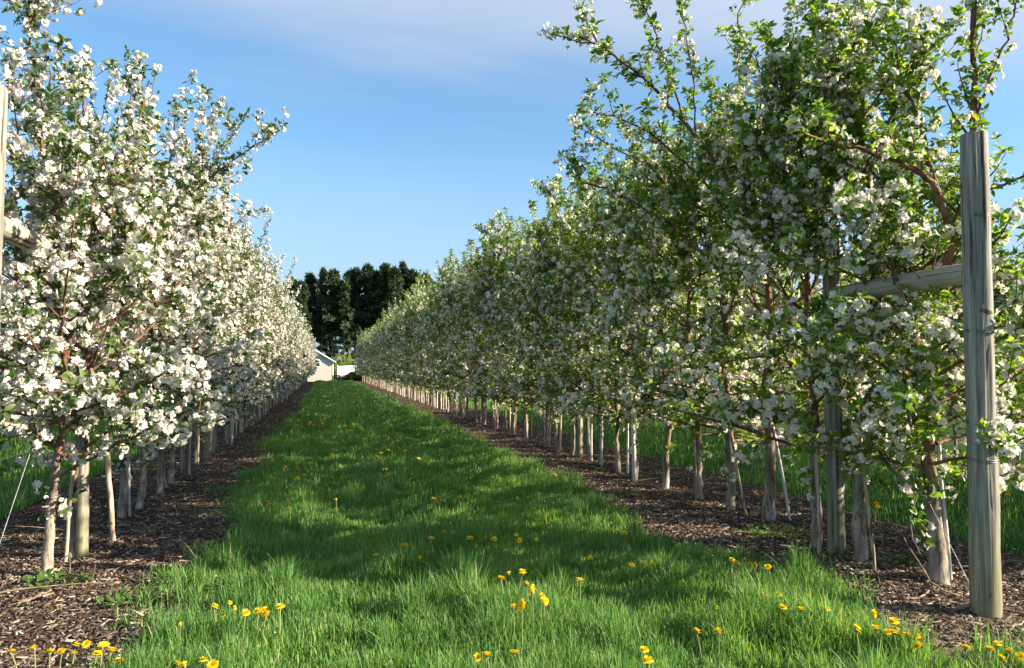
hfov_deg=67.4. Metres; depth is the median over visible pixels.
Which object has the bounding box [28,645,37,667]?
dandelion
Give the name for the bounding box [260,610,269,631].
dandelion
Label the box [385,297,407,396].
apple tree
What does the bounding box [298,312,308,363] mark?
apple tree
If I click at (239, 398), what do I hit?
apple tree
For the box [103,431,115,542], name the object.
tree stake
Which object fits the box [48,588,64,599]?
pruned twig
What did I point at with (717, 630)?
dandelion
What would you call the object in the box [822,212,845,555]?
trellis post
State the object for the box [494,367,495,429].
tree stake
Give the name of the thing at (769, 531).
weed clump
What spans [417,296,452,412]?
apple tree
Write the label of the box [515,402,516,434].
tree stake
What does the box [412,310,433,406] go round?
apple tree
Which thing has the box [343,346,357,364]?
pine tree
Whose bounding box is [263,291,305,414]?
apple tree
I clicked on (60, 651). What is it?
dandelion
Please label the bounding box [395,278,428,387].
apple tree
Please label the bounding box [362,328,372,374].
apple tree
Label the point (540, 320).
apple tree
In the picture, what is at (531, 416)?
tree stake
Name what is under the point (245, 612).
dandelion
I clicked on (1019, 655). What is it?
dandelion
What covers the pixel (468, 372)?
apple tree
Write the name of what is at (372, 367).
apple tree
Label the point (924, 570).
pruned twig
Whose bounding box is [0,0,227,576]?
apple tree
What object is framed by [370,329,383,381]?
apple tree
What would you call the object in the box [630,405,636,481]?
tree stake
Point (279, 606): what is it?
dandelion
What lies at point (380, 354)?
apple tree
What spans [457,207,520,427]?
apple tree
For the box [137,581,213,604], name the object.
weed clump
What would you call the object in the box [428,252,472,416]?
apple tree
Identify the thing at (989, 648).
dandelion
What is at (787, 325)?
apple tree
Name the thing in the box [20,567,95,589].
weed clump
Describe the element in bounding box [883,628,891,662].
dandelion
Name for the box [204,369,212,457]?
trellis post
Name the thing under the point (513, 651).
dandelion
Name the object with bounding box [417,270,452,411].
apple tree
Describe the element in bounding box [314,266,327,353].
pine tree
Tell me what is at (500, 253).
apple tree
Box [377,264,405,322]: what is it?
pine tree
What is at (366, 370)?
apple tree
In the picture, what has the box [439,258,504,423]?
apple tree
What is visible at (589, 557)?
dandelion
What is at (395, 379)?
apple tree
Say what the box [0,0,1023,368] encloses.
sky
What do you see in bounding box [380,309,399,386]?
apple tree
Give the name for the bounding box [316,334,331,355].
pine tree
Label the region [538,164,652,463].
apple tree
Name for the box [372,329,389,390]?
apple tree
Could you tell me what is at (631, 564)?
dandelion
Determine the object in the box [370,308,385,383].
apple tree
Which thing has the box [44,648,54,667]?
dandelion
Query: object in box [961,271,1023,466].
apple tree
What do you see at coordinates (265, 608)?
dandelion
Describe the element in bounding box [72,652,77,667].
dandelion
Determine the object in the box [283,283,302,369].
apple tree
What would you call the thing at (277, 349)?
apple tree
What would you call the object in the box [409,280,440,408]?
apple tree
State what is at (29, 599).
pruned twig
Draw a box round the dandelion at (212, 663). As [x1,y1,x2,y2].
[206,659,218,667]
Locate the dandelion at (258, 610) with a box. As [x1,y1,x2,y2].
[254,607,262,642]
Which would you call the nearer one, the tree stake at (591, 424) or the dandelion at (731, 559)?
the dandelion at (731, 559)
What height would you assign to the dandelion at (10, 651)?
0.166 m
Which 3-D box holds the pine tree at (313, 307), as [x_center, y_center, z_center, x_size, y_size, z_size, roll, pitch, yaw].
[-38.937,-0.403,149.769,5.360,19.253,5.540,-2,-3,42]
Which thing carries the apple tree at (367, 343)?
on the mulch bed at (679, 511)
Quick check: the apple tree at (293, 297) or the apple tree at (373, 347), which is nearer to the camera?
the apple tree at (293, 297)
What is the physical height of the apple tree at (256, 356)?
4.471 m
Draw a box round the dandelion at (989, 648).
[984,645,993,667]
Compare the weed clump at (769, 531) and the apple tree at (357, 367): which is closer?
the weed clump at (769, 531)
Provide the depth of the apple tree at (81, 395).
5.75 m
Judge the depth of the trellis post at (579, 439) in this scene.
12.41 m
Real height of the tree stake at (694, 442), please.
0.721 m
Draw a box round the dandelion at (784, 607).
[778,604,787,618]
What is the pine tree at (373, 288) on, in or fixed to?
on the ground at (898, 494)
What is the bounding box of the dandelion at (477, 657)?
[473,652,481,667]
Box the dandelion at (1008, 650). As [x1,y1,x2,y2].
[1004,647,1013,667]
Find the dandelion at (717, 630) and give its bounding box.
[712,627,722,655]
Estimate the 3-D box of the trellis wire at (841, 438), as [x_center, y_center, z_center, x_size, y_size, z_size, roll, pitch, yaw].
[-6.502,2.475,43.551,0.004,0.033,80.164,1,-3,-14]
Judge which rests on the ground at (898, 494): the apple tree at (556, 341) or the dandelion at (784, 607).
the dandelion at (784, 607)
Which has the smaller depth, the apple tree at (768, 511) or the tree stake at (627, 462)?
the apple tree at (768, 511)
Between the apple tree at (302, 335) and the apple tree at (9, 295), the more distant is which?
the apple tree at (302, 335)
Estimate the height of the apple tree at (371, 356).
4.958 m
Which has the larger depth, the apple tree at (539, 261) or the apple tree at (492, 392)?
the apple tree at (492, 392)
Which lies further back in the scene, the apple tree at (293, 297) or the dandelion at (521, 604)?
the apple tree at (293, 297)
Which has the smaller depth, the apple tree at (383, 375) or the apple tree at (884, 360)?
the apple tree at (884, 360)
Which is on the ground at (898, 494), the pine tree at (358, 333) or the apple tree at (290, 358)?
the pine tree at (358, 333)
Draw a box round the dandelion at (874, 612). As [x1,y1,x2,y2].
[871,609,876,646]
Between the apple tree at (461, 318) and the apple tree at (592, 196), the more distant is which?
the apple tree at (461, 318)
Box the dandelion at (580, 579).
[575,577,582,604]
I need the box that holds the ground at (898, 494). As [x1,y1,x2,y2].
[0,370,1023,667]
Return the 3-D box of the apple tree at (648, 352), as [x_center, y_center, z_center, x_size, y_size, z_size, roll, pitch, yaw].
[2.070,-0.316,9.398,2.019,4.604,1.845,-1,-3,20]
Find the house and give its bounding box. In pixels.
[307,350,335,381]
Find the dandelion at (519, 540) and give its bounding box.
[517,537,521,554]
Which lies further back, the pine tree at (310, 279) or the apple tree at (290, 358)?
the pine tree at (310, 279)
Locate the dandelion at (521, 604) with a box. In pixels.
[517,598,525,652]
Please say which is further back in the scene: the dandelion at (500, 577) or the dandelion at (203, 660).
the dandelion at (500, 577)
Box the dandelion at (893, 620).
[888,617,904,648]
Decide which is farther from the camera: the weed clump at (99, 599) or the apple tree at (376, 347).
the apple tree at (376, 347)
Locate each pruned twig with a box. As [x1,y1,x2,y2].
[0,582,98,592]
[7,525,65,529]
[7,589,51,606]
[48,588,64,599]
[54,550,70,571]
[662,512,695,524]
[895,524,960,595]
[901,588,944,600]
[1008,620,1023,631]
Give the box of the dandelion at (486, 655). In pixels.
[483,651,490,667]
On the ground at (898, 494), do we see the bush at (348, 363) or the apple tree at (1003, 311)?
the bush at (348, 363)
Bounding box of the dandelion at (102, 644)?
[97,641,109,665]
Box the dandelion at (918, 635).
[912,633,922,659]
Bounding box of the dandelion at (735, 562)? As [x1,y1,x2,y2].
[732,560,739,583]
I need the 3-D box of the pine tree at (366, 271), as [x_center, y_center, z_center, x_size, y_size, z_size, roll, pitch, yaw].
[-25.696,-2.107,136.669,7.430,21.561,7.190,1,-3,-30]
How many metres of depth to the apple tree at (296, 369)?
21.64 m
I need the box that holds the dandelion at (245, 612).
[241,609,249,637]
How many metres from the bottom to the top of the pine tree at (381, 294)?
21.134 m
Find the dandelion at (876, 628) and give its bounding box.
[871,625,880,649]
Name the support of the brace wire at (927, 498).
attached to the trellis post at (835, 486)
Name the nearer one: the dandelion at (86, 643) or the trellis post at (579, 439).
the dandelion at (86, 643)
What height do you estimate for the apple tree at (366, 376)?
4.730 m
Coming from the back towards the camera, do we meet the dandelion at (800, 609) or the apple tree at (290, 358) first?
the apple tree at (290, 358)
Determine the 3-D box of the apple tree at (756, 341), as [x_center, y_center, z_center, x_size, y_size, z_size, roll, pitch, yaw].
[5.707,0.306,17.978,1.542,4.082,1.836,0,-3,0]
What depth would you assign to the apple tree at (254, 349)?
9.94 m
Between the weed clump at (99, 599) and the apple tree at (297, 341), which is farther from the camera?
the apple tree at (297, 341)
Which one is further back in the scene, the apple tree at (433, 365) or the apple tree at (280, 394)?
the apple tree at (280, 394)
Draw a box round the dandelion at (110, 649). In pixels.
[107,647,116,660]
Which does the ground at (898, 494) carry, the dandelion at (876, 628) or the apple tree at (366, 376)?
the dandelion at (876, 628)
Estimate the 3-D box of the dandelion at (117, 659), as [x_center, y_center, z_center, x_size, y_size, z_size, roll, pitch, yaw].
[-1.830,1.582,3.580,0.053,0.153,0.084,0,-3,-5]
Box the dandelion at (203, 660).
[199,656,208,667]
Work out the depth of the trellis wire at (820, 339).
6.25 m
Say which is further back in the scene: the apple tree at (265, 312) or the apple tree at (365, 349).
the apple tree at (365, 349)
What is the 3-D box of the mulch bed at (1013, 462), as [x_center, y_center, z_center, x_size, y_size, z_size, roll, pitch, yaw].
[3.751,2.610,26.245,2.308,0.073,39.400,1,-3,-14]
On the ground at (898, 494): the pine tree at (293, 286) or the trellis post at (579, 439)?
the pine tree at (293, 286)
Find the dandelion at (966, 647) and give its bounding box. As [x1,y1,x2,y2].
[962,644,970,666]
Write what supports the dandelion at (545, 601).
on the ground at (898, 494)
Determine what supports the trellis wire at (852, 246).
attached to the trellis post at (984, 553)
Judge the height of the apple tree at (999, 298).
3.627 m
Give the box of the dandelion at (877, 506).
[875,504,879,525]
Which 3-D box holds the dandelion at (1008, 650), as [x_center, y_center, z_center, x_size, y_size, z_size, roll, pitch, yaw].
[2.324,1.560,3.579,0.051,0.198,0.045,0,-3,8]
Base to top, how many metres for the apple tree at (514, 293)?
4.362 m
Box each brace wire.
[0,302,80,542]
[869,382,968,582]
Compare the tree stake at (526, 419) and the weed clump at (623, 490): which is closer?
the weed clump at (623, 490)
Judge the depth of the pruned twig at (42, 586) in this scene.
4.94 m
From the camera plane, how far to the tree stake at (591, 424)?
12.08 m
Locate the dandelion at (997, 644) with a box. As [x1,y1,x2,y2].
[992,641,1000,655]
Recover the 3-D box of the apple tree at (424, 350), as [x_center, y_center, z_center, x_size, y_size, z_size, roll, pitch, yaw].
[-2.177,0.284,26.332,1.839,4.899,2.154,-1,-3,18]
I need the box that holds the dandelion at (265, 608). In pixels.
[261,606,268,635]
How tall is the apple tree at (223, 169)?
4.656 m
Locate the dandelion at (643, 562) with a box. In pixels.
[637,560,645,593]
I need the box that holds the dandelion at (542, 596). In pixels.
[539,592,544,624]
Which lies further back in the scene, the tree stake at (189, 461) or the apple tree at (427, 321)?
the apple tree at (427, 321)
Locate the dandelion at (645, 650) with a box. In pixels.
[639,646,648,666]
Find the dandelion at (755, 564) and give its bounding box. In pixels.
[752,562,757,581]
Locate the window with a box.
[315,360,319,366]
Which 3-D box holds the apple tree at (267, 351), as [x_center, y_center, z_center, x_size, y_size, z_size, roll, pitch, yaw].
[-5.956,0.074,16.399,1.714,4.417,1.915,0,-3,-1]
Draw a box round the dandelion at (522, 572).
[518,569,526,589]
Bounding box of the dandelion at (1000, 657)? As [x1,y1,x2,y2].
[995,654,1005,667]
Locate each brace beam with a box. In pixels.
[3,216,82,273]
[828,264,961,299]
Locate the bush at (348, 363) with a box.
[330,354,356,377]
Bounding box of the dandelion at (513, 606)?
[510,604,515,635]
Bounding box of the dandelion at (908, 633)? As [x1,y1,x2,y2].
[902,632,912,657]
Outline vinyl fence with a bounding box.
[337,365,354,376]
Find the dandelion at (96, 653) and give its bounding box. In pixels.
[91,650,101,667]
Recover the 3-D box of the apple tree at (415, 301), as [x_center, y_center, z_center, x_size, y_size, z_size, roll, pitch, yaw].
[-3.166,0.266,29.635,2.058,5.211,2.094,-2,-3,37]
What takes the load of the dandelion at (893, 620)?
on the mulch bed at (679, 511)
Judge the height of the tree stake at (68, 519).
0.935 m
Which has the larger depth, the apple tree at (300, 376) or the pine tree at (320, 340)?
the pine tree at (320, 340)
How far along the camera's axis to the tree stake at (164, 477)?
9.18 m
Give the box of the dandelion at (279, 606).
[274,603,284,637]
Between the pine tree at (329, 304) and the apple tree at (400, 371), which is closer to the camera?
the apple tree at (400, 371)
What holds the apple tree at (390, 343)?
on the mulch bed at (679, 511)
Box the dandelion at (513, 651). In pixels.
[509,649,520,667]
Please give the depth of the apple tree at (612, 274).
10.04 m
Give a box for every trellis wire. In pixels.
[0,423,130,459]
[498,331,963,358]
[554,221,960,315]
[612,407,966,455]
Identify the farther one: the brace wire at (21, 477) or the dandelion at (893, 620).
the brace wire at (21, 477)
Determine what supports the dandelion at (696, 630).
on the ground at (898, 494)
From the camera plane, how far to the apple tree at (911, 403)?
5.18 m
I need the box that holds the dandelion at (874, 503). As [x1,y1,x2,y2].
[873,502,878,521]
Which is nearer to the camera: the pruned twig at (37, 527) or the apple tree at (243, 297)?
the pruned twig at (37, 527)
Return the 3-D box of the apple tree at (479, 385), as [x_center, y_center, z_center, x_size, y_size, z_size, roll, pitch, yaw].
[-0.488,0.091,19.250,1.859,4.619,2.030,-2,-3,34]
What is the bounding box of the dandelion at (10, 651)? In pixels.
[7,649,16,667]
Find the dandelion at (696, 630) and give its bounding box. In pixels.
[693,628,701,660]
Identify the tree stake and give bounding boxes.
[63,447,75,561]
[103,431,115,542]
[127,425,130,515]
[153,399,167,487]
[188,414,191,473]
[197,410,199,463]
[231,364,232,444]
[240,402,241,432]
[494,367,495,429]
[508,363,510,431]
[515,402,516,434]
[525,392,527,438]
[531,369,532,436]
[549,367,551,446]
[559,413,561,452]
[590,400,592,460]
[600,384,602,465]
[626,379,628,472]
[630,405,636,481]
[693,440,696,482]
[728,431,746,514]
[770,420,791,520]
[814,438,821,553]
[857,416,875,570]
[930,391,952,579]
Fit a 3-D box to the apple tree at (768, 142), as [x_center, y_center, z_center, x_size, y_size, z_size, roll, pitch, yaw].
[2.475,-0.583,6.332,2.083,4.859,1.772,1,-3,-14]
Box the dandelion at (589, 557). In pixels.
[583,556,592,577]
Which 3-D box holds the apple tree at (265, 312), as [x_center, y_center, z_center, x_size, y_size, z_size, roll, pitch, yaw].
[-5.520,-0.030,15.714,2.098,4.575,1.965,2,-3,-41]
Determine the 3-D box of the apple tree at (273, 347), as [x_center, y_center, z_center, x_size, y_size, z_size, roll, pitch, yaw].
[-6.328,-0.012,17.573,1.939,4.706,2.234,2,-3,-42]
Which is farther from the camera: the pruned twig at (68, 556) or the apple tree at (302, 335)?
the apple tree at (302, 335)
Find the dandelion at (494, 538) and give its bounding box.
[491,536,496,559]
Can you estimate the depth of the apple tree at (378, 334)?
51.26 m
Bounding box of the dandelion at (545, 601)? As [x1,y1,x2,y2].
[540,597,548,621]
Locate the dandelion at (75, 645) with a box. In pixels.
[71,642,80,665]
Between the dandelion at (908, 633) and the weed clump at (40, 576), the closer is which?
the dandelion at (908, 633)
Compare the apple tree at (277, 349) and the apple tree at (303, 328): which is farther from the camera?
the apple tree at (303, 328)
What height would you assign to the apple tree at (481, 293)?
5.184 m
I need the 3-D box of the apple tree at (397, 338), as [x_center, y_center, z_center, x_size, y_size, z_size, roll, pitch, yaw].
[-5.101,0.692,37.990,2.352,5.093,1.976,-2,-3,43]
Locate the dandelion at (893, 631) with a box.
[889,629,897,657]
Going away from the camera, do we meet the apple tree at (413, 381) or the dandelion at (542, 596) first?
the dandelion at (542, 596)
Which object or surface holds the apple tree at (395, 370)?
on the mulch bed at (679, 511)
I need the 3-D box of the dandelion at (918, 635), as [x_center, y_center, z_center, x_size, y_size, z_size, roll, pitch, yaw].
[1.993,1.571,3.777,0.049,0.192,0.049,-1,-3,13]
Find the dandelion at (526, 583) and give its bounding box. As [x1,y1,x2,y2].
[524,581,529,617]
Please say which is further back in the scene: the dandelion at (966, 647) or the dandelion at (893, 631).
the dandelion at (893, 631)
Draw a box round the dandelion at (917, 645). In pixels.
[912,641,922,661]
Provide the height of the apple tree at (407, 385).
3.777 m
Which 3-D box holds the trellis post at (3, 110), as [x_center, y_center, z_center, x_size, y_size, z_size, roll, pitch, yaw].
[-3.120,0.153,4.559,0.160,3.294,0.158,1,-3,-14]
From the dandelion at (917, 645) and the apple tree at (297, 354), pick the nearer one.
the dandelion at (917, 645)
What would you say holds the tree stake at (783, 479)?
on the mulch bed at (679, 511)
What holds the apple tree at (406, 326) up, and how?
on the mulch bed at (679, 511)
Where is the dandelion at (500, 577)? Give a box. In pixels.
[496,575,504,603]
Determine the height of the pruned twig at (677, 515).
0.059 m
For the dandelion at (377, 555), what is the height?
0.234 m
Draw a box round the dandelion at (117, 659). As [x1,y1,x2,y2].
[113,657,123,665]
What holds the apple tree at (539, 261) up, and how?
on the mulch bed at (679, 511)
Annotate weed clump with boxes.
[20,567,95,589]
[96,583,192,607]
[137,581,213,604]
[609,488,647,496]
[739,523,804,539]
[822,545,853,555]
[866,552,917,566]
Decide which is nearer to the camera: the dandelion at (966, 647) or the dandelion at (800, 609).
the dandelion at (966, 647)
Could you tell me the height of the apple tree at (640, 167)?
4.861 m
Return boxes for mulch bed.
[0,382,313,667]
[0,409,110,437]
[355,381,1023,667]
[521,398,1023,480]
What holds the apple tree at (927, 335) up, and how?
on the mulch bed at (1013, 462)
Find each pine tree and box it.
[287,279,297,312]
[294,279,313,333]
[303,272,321,341]
[306,295,324,339]
[309,268,356,372]
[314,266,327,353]
[315,279,326,352]
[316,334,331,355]
[323,333,341,368]
[329,276,359,364]
[329,289,341,373]
[337,338,351,364]
[343,269,356,365]
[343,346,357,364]
[348,267,368,365]
[349,293,363,353]
[353,262,374,332]
[361,269,380,329]
[369,262,391,322]
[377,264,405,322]
[398,260,407,298]
[401,268,420,301]
[419,272,427,290]
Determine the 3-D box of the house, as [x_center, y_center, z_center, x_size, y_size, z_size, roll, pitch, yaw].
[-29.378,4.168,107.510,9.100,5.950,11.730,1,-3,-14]
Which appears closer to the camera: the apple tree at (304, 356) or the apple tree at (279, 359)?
the apple tree at (279, 359)
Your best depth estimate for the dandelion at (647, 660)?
3.35 m
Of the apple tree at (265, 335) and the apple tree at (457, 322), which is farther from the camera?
the apple tree at (457, 322)
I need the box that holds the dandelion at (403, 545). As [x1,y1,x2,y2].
[400,543,407,568]
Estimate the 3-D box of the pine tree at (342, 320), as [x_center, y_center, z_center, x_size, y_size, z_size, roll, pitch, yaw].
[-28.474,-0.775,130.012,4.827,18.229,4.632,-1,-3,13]
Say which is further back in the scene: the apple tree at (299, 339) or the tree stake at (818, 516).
the apple tree at (299, 339)
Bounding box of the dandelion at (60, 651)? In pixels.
[56,647,65,667]
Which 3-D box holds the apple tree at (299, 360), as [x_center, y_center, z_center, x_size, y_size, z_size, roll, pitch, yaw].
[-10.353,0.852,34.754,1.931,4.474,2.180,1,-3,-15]
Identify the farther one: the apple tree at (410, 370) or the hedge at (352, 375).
the hedge at (352, 375)
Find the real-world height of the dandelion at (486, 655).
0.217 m
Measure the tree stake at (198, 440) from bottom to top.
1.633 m
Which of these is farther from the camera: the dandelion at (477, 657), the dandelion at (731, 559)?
the dandelion at (731, 559)
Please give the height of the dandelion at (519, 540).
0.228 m
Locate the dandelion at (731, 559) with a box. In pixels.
[729,557,734,587]
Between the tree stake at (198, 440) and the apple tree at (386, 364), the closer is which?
the tree stake at (198, 440)
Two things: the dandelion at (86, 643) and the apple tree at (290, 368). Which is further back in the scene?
the apple tree at (290, 368)
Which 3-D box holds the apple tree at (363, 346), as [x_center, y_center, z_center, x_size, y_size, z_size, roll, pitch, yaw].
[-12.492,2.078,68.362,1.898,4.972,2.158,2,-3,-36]
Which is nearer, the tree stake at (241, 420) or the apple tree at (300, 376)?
the tree stake at (241, 420)
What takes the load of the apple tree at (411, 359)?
on the mulch bed at (679, 511)
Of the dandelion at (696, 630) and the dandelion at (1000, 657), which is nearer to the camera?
the dandelion at (1000, 657)
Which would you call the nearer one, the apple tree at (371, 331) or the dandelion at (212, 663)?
the dandelion at (212, 663)
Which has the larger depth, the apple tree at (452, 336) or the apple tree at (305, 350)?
the apple tree at (305, 350)
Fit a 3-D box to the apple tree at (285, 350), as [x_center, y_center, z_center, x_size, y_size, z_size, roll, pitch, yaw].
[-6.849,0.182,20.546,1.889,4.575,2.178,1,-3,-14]
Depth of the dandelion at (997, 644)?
3.67 m
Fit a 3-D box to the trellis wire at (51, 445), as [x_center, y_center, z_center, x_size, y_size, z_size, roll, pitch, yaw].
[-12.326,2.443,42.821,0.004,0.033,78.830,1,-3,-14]
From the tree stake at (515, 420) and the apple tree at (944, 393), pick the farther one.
the tree stake at (515, 420)
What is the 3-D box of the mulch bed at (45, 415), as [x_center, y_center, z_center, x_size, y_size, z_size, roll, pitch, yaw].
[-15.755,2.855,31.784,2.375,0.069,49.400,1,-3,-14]
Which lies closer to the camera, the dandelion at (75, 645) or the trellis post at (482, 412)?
the dandelion at (75, 645)
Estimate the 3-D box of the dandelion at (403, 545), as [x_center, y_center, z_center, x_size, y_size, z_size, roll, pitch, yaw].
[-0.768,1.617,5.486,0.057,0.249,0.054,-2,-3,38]
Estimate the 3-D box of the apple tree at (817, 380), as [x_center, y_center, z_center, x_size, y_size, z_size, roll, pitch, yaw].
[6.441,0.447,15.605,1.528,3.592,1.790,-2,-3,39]
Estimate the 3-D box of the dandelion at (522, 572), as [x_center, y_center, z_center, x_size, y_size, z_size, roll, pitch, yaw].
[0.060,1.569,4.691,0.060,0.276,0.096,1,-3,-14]
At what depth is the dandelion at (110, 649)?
3.76 m
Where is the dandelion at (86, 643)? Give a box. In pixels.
[81,639,90,663]
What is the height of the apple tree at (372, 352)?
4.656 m
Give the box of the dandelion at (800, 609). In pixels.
[796,606,804,644]
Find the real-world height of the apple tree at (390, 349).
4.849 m
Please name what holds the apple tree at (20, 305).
on the mulch bed at (45, 415)
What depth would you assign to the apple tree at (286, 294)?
25.28 m
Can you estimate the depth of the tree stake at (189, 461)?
10.59 m
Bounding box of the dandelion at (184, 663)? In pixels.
[180,661,187,667]
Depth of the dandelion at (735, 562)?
5.13 m
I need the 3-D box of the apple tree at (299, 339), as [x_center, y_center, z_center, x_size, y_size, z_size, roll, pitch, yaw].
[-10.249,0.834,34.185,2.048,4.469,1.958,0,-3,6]
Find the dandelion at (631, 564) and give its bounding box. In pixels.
[629,562,634,587]
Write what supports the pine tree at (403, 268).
on the ground at (898, 494)
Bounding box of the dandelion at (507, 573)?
[505,571,510,592]
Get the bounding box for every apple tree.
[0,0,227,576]
[0,45,229,558]
[0,250,18,392]
[0,274,56,387]
[0,276,30,400]
[29,44,263,517]
[46,70,288,508]
[95,83,267,493]
[96,169,270,472]
[139,124,259,483]
[166,204,274,462]
[189,212,265,452]
[190,222,283,443]
[219,225,294,440]
[222,232,276,437]
[230,208,281,414]
[235,253,285,431]
[238,263,281,427]
[243,297,291,429]
[245,273,285,426]
[247,287,288,408]
[253,254,292,421]
[255,264,301,419]
[259,297,300,416]
[259,331,298,407]
[263,256,297,376]
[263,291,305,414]
[266,277,295,410]
[266,296,303,401]
[269,304,300,408]
[271,289,299,407]
[273,285,301,400]
[274,309,300,406]
[279,314,306,402]
[281,319,303,401]
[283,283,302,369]
[284,309,303,399]
[286,306,307,397]
[289,332,311,395]
[291,321,300,372]
[291,325,312,393]
[292,315,304,382]
[295,315,305,367]
[296,327,308,377]
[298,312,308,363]
[298,325,311,359]
[354,345,366,382]
[357,326,372,382]
[359,331,370,377]
[360,334,374,385]
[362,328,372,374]
[362,333,376,384]
[364,325,376,385]
[365,330,384,388]
[367,344,376,371]
[368,320,380,387]
[368,323,377,385]
[368,333,381,387]
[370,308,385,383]
[370,321,388,390]
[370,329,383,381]
[372,303,394,389]
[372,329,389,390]
[373,318,385,382]
[374,321,391,391]
[375,346,394,384]
[378,312,398,392]
[378,314,403,388]
[379,312,389,364]
[379,328,395,392]
[380,303,405,371]
[380,304,401,395]
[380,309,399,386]
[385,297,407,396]
[385,311,405,396]
[386,295,409,396]
[388,304,411,398]
[389,289,413,398]
[391,324,410,393]
[393,323,417,400]
[394,319,419,400]
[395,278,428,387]
[395,289,429,401]
[398,305,424,402]
[398,345,417,399]
[403,323,429,404]
[404,270,433,403]
[405,276,437,407]
[406,275,438,405]
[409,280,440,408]
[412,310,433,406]
[416,294,444,409]
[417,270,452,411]
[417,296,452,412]
[420,269,461,414]
[421,273,457,410]
[426,251,474,418]
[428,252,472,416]
[431,249,472,415]
[438,242,483,422]
[438,266,479,420]
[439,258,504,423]
[455,210,523,428]
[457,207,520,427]
[458,212,528,434]
[461,211,526,431]
[463,261,516,425]
[471,228,535,434]
[481,250,549,438]
[484,219,598,446]
[489,192,562,443]
[510,225,595,451]
[511,165,626,454]
[518,194,655,459]
[536,0,885,520]
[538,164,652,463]
[552,25,831,510]
[555,139,720,480]
[558,142,659,472]
[567,92,786,498]
[590,118,764,488]
[665,0,927,548]
[711,284,754,396]
[723,0,1010,562]
[728,275,784,426]
[731,320,762,398]
[744,301,803,407]
[754,274,813,424]
[774,275,822,412]
[783,0,1023,584]
[793,280,856,413]
[809,249,869,434]
[848,274,947,407]
[871,236,944,406]
[878,244,964,410]
[920,294,964,456]
[934,246,1023,430]
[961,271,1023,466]
[1009,302,1023,419]
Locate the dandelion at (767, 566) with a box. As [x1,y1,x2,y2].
[764,564,771,573]
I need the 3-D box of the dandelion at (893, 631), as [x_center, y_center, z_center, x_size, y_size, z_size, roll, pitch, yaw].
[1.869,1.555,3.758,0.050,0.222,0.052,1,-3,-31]
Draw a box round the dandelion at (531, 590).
[528,584,535,637]
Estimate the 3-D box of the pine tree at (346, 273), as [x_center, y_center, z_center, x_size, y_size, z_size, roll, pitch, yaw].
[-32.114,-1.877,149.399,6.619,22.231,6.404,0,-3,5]
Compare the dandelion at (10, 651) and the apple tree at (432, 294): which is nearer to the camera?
the dandelion at (10, 651)
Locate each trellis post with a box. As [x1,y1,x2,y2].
[0,85,7,330]
[75,254,88,558]
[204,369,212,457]
[248,396,252,424]
[481,398,484,423]
[575,282,582,456]
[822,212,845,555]
[959,130,1002,618]
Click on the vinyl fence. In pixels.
(344, 371)
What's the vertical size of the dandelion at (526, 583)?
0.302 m
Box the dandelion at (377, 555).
[373,553,379,580]
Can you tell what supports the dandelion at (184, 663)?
on the ground at (898, 494)
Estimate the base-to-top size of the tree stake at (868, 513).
1.207 m
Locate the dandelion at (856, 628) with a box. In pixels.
[854,624,860,655]
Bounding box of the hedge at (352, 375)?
[332,371,361,380]
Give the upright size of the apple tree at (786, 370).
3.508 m
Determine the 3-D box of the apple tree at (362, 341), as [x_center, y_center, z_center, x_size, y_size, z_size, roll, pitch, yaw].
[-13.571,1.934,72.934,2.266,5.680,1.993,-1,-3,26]
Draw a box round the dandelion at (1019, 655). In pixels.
[1013,651,1023,667]
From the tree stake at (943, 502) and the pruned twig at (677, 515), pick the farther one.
the pruned twig at (677, 515)
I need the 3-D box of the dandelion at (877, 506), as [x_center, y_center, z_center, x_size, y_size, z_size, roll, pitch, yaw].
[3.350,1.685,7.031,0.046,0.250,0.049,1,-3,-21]
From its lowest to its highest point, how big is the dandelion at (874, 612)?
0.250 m
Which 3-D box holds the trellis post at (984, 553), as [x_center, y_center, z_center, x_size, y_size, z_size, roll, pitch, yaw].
[2.820,0.283,4.627,0.180,3.041,0.180,1,-3,-14]
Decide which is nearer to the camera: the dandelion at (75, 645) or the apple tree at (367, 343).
the dandelion at (75, 645)
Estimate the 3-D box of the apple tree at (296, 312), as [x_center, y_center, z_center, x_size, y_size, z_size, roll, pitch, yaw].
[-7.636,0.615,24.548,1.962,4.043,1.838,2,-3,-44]
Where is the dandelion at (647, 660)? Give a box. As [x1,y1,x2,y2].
[641,655,653,667]
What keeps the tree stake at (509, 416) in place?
on the mulch bed at (679, 511)
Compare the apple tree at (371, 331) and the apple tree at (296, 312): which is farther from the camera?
the apple tree at (371, 331)
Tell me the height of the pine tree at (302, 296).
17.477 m
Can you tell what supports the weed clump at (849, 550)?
on the mulch bed at (679, 511)
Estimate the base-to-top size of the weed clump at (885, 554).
0.113 m

